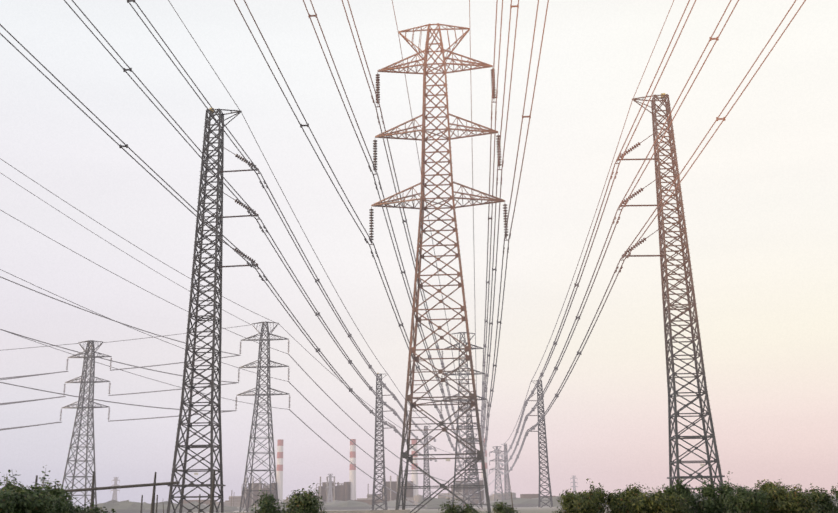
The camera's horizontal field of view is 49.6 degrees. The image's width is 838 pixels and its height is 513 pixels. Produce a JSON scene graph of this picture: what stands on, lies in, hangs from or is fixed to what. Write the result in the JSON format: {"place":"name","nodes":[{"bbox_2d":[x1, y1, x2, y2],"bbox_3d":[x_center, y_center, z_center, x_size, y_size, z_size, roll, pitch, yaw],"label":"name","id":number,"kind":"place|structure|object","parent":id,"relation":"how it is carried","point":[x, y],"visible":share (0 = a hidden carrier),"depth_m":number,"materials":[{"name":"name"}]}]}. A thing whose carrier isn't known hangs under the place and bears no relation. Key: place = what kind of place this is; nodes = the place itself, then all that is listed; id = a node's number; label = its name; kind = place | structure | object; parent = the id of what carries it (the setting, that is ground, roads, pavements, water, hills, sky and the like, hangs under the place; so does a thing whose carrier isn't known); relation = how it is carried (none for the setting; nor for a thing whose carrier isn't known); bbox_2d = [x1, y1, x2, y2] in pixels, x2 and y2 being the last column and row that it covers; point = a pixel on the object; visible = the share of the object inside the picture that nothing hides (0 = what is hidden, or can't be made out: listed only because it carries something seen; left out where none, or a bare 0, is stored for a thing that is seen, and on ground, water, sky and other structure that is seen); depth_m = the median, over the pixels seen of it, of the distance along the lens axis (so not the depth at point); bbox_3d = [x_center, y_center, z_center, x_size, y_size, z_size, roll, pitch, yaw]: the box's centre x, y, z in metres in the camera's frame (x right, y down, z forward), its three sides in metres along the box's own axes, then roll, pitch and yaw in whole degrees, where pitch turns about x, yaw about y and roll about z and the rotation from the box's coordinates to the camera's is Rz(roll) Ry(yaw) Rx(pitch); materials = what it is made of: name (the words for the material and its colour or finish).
{"place":"outdoors","nodes":[
{"label":"outdoors","id":0,"kind":"place"},
{"bbox_2d":[6,476,677,512],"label":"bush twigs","id":1,"kind":"object","parent":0,"point":[509,480],"visible":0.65,"depth_m":36.72,"materials":[{"name":"green plant"}]},
{"bbox_2d":[0,0,837,507],"label":"sky","id":2,"kind":"structure","parent":0,"point":[760,202],"materials":[{"name":"white"}]},
{"bbox_2d":[184,503,836,512],"bbox_3d":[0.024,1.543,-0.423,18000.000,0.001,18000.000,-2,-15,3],"label":"ground","id":3,"kind":"structure","parent":0,"point":[545,509],"depth_m":295.08,"materials":[{"name":"grey plant"}]},
{"bbox_2d":[0,489,19,512],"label":"bush","id":4,"kind":"object","parent":3,"relation":"on","point":[4,508],"visible":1,"depth_m":22.80,"materials":[{"name":"green plant"}]},
{"bbox_2d":[0,472,33,496],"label":"bush","id":5,"kind":"object","parent":3,"relation":"on","point":[13,482],"visible":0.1,"depth_m":27.12,"materials":[{"name":"green plant"}]},
{"bbox_2d":[0,472,62,512],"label":"bush","id":6,"kind":"object","parent":3,"relation":"on","point":[35,503],"visible":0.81,"depth_m":23.46,"materials":[{"name":"green plant"}]},
{"bbox_2d":[0,466,79,512],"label":"bush","id":7,"kind":"object","parent":3,"relation":"on","point":[57,491],"visible":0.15,"depth_m":25.91,"materials":[{"name":"green plant"}]},
{"bbox_2d":[44,492,88,512],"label":"bush","id":8,"kind":"object","parent":3,"relation":"on","point":[66,508],"visible":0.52,"depth_m":24.77,"materials":[{"name":"green plant"}]},
{"bbox_2d":[47,484,93,512],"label":"bush","id":9,"kind":"object","parent":3,"relation":"on","point":[82,511],"visible":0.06,"depth_m":27.84,"materials":[{"name":"green plant"}]},
{"bbox_2d":[60,340,111,508],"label":"tower","id":10,"kind":"structure","parent":3,"relation":"on","point":[84,384],"depth_m":264.88,"materials":[{"name":"metal"}]},
{"bbox_2d":[74,502,115,512],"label":"bush","id":11,"kind":"object","parent":3,"relation":"on","point":[96,509],"visible":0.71,"depth_m":28.48,"materials":[{"name":"green plant"}]},
{"bbox_2d":[111,477,119,500],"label":"distant tower","id":12,"kind":"structure","parent":3,"relation":"on","point":[114,495],"depth_m":1201.45,"materials":[{"name":"metal"}]},
{"bbox_2d":[34,470,214,512],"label":"fence","id":13,"kind":"object","parent":3,"relation":"on","point":[154,485],"visible":0.81,"depth_m":42.23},
{"bbox_2d":[167,108,259,512],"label":"tower","id":14,"kind":"structure","parent":3,"relation":"on","point":[218,249],"depth_m":95.77,"materials":[{"name":"grey metal"}]},
{"bbox_2d":[0,0,436,461],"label":"wires","id":15,"kind":"object","parent":14,"relation":"attached to","point":[317,313],"visible":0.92,"depth_m":99.35,"materials":[{"name":"black metal"}]},
{"bbox_2d":[235,321,290,511],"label":"tower","id":16,"kind":"structure","parent":3,"relation":"on","point":[268,367],"depth_m":249.08,"materials":[{"name":"metal"}]},
{"bbox_2d":[0,158,505,507],"bbox_3d":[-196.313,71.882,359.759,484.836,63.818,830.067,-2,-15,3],"label":"wires","id":17,"kind":"object","parent":16,"relation":"attached to","point":[176,363],"visible":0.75,"depth_m":244.72,"materials":[{"name":"black metal"}]},
{"bbox_2d":[248,490,286,512],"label":"bush","id":18,"kind":"object","parent":3,"relation":"on","point":[267,505],"visible":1,"depth_m":34.19,"materials":[{"name":"green plant"}]},
{"bbox_2d":[280,483,326,512],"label":"bush","id":19,"kind":"object","parent":3,"relation":"on","point":[303,502],"visible":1,"depth_m":32.44,"materials":[{"name":"green plant"}]},
{"bbox_2d":[224,510,409,512],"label":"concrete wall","id":20,"kind":"structure","parent":3,"relation":"on","point":[379,511],"depth_m":49.82,"materials":[{"name":"grey concrete"}]},
{"bbox_2d":[326,474,334,501],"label":"distant tower","id":21,"kind":"structure","parent":3,"relation":"on","point":[330,482],"depth_m":1014.94,"materials":[{"name":"metal"}]},
{"bbox_2d":[179,475,558,508],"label":"industrial buildings","id":22,"kind":"structure","parent":3,"relation":"on","point":[341,492],"depth_m":1174.67,"materials":[{"name":"grey concrete"}]},
{"bbox_2d":[276,438,488,503],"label":"chimneys","id":23,"kind":"object","parent":3,"relation":"on","point":[352,474],"visible":0.65,"depth_m":1192.90,"materials":[{"name":"white concrete"}]},
{"bbox_2d":[372,373,395,509],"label":"tower","id":24,"kind":"structure","parent":3,"relation":"on","point":[378,426],"depth_m":300.56,"materials":[{"name":"metal"}]},
{"bbox_2d":[423,426,435,499],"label":"tower","id":25,"kind":"structure","parent":3,"relation":"on","point":[426,460],"depth_m":506.73,"materials":[{"name":"metal"}]},
{"bbox_2d":[369,23,508,512],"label":"tower","id":26,"kind":"structure","parent":3,"relation":"on","point":[413,349],"depth_m":92.98,"materials":[{"name":"metal"}]},
{"bbox_2d":[234,0,548,468],"bbox_3d":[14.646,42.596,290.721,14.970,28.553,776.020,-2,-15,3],"label":"wires","id":27,"kind":"object","parent":26,"relation":"attached to","point":[483,406],"visible":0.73,"depth_m":107.49,"materials":[{"name":"black metal"}]},
{"bbox_2d":[74,490,837,512],"bbox_3d":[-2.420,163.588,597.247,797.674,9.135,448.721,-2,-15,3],"label":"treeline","id":28,"kind":"object","parent":3,"relation":"on","point":[126,506],"visible":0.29,"depth_m":464.37,"materials":[{"name":"green plant"}]},
{"bbox_2d":[438,497,479,512],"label":"bush","id":29,"kind":"object","parent":3,"relation":"on","point":[451,508],"visible":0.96,"depth_m":38.89,"materials":[{"name":"green plant"}]},
{"bbox_2d":[440,332,488,510],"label":"tower","id":30,"kind":"structure","parent":3,"relation":"on","point":[467,407],"depth_m":269.04,"materials":[{"name":"metal"}]},
{"bbox_2d":[455,401,483,507],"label":"tower","id":31,"kind":"structure","parent":3,"relation":"on","point":[465,475],"depth_m":448.70,"materials":[{"name":"metal"}]},
{"bbox_2d":[463,433,480,506],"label":"tower","id":32,"kind":"structure","parent":3,"relation":"on","point":[471,473],"depth_m":659.04,"materials":[{"name":"metal"}]},
{"bbox_2d":[469,499,519,512],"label":"bush","id":33,"kind":"object","parent":3,"relation":"on","point":[498,508],"visible":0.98,"depth_m":36.34,"materials":[{"name":"green plant"}]},
{"bbox_2d":[489,446,506,500],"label":"tower","id":34,"kind":"structure","parent":3,"relation":"on","point":[500,487],"depth_m":744.12,"materials":[{"name":"metal"}]},
{"bbox_2d":[499,444,510,499],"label":"tower","id":35,"kind":"structure","parent":3,"relation":"on","point":[506,477],"depth_m":667.70,"materials":[{"name":"metal"}]},
{"bbox_2d":[526,380,553,508],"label":"tower","id":36,"kind":"structure","parent":3,"relation":"on","point":[544,447],"depth_m":323.73,"materials":[{"name":"metal"}]},
{"bbox_2d":[570,476,577,492],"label":"distant tower","id":37,"kind":"structure","parent":3,"relation":"on","point":[573,482],"depth_m":1363.79,"materials":[{"name":"metal"}]},
{"bbox_2d":[552,489,602,512],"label":"bush","id":38,"kind":"object","parent":3,"relation":"on","point":[583,502],"visible":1,"depth_m":34.56,"materials":[{"name":"green plant"}]},
{"bbox_2d":[586,478,650,512],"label":"bush","id":39,"kind":"object","parent":3,"relation":"on","point":[614,503],"visible":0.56,"depth_m":36.54,"materials":[{"name":"green plant"}]},
{"bbox_2d":[624,487,692,512],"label":"bush","id":40,"kind":"object","parent":3,"relation":"on","point":[657,502],"visible":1,"depth_m":35.31,"materials":[{"name":"green plant"}]},
{"bbox_2d":[616,93,727,510],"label":"tower","id":41,"kind":"structure","parent":3,"relation":"on","point":[664,97],"depth_m":94.24,"materials":[{"name":"metal"}]},
{"bbox_2d":[498,0,805,474],"bbox_3d":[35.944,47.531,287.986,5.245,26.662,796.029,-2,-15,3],"label":"wires","id":42,"kind":"object","parent":41,"relation":"attached to","point":[555,368],"visible":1,"depth_m":104.87,"materials":[{"name":"black metal"}]},
{"bbox_2d":[654,471,737,512],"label":"bush","id":43,"kind":"object","parent":3,"relation":"on","point":[713,503],"visible":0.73,"depth_m":38.05,"materials":[{"name":"green plant"}]},
{"bbox_2d":[720,484,771,512],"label":"bush","id":44,"kind":"object","parent":3,"relation":"on","point":[743,500],"visible":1,"depth_m":34.51,"materials":[{"name":"green plant"}]},
{"bbox_2d":[754,479,788,512],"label":"bush","id":45,"kind":"object","parent":3,"relation":"on","point":[765,485],"visible":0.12,"depth_m":37.84,"materials":[{"name":"green plant"}]},
{"bbox_2d":[764,484,820,512],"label":"bush","id":46,"kind":"object","parent":3,"relation":"on","point":[790,501],"visible":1,"depth_m":34.67,"materials":[{"name":"green plant"}]},
{"bbox_2d":[804,483,837,512],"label":"bush","id":47,"kind":"object","parent":3,"relation":"on","point":[821,499],"visible":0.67,"depth_m":36.83,"materials":[{"name":"green plant"}]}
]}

